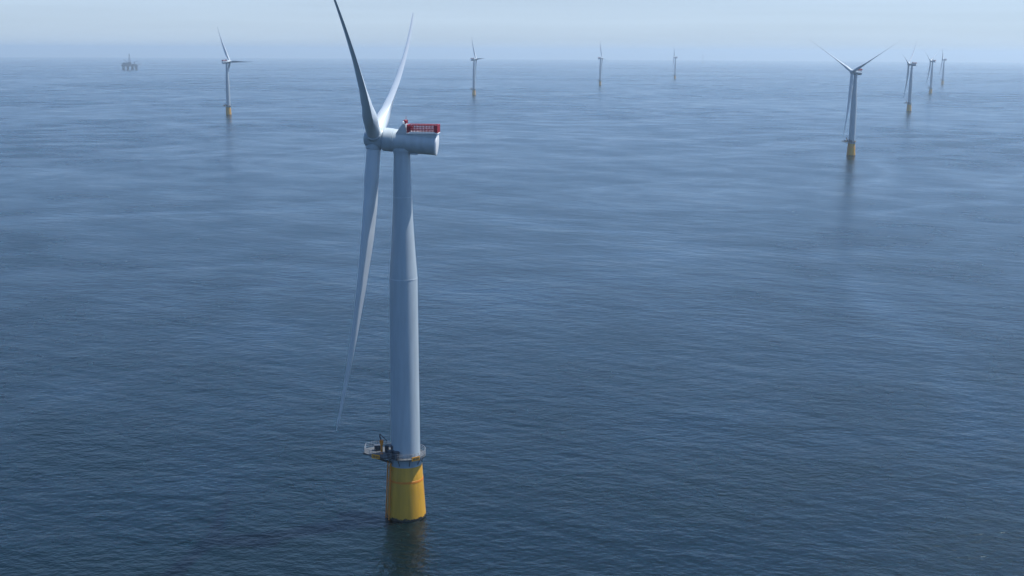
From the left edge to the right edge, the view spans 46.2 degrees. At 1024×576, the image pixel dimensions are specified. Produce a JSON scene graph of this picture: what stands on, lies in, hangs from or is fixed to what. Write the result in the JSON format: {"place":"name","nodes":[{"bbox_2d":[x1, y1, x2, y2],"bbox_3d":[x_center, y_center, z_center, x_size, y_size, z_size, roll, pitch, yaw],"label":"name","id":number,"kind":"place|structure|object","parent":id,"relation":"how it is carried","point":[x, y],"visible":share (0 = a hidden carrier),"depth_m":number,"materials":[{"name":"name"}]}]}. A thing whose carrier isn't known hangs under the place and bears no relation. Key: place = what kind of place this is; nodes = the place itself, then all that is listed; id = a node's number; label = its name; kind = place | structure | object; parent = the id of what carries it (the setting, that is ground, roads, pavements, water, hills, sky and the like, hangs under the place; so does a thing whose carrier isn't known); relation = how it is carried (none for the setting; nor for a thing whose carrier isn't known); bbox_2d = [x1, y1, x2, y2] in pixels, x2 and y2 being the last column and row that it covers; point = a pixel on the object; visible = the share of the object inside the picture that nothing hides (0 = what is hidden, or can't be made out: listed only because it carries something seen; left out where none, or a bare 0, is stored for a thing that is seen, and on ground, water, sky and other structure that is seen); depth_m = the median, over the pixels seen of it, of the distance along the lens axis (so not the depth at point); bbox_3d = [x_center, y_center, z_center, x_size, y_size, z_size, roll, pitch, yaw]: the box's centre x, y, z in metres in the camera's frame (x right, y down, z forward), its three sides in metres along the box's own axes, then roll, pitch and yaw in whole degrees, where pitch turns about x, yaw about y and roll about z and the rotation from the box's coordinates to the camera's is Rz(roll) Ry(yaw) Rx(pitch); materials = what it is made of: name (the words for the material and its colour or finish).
{"place":"outdoors","nodes":[
{"label":"outdoors","id":0,"kind":"place"},
{"bbox_2d":[0,57,1023,575],"bbox_3d":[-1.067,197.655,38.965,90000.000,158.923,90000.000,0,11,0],"label":"sea","id":1,"kind":"structure","parent":0,"point":[720,319],"depth_m":557.11,"materials":[{"name":"blue liquid"}]},
{"bbox_2d":[119,54,139,69],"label":"drilling rig","id":2,"kind":"object","parent":1,"relation":"on","point":[124,64],"visible":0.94,"depth_m":7569.95,"materials":[{"name":"metal"}]},
{"bbox_2d":[217,27,243,114],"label":"wind turbine","id":3,"kind":"object","parent":1,"relation":"in","point":[227,94],"visible":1,"depth_m":2296.21,"materials":[{"name":"white metal"}]},
{"bbox_2d":[334,0,439,521],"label":"wind turbine","id":4,"kind":"object","parent":1,"relation":"in","point":[403,453],"visible":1,"depth_m":307.93,"materials":[{"name":"white metal"}]},
{"bbox_2d":[471,41,482,94],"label":"wind turbine","id":5,"kind":"object","parent":1,"relation":"in","point":[474,73],"visible":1,"depth_m":3408.01,"materials":[{"name":"white metal"}]},
{"bbox_2d":[598,44,605,84],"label":"wind turbine","id":6,"kind":"object","parent":1,"relation":"in","point":[600,67],"visible":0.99,"depth_m":4532.57,"materials":[{"name":"white metal"}]},
{"bbox_2d":[671,53,676,78],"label":"wind turbine","id":7,"kind":"object","parent":1,"relation":"in","point":[674,75],"visible":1,"depth_m":5747.42,"materials":[{"name":"white metal"}]},
{"bbox_2d":[813,41,898,155],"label":"wind turbine","id":8,"kind":"object","parent":1,"relation":"in","point":[855,72],"visible":0.98,"depth_m":1445.31,"materials":[{"name":"white metal"}]},
{"bbox_2d":[903,40,916,110],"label":"wind turbine","id":9,"kind":"object","parent":1,"relation":"in","point":[912,64],"visible":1,"depth_m":2591.12,"materials":[{"name":"white metal"}]},
{"bbox_2d":[925,52,937,93],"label":"wind turbine","id":10,"kind":"object","parent":1,"relation":"in","point":[931,78],"visible":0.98,"depth_m":3767.81,"materials":[{"name":"white metal"}]},
{"bbox_2d":[939,49,946,83],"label":"wind turbine","id":11,"kind":"object","parent":1,"relation":"in","point":[942,79],"visible":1,"depth_m":4946.82,"materials":[{"name":"white metal"}]},
{"bbox_2d":[0,0,1023,62],"label":"sky","id":12,"kind":"structure","parent":0,"point":[741,30],"materials":[{"name":"blue"}]}
]}

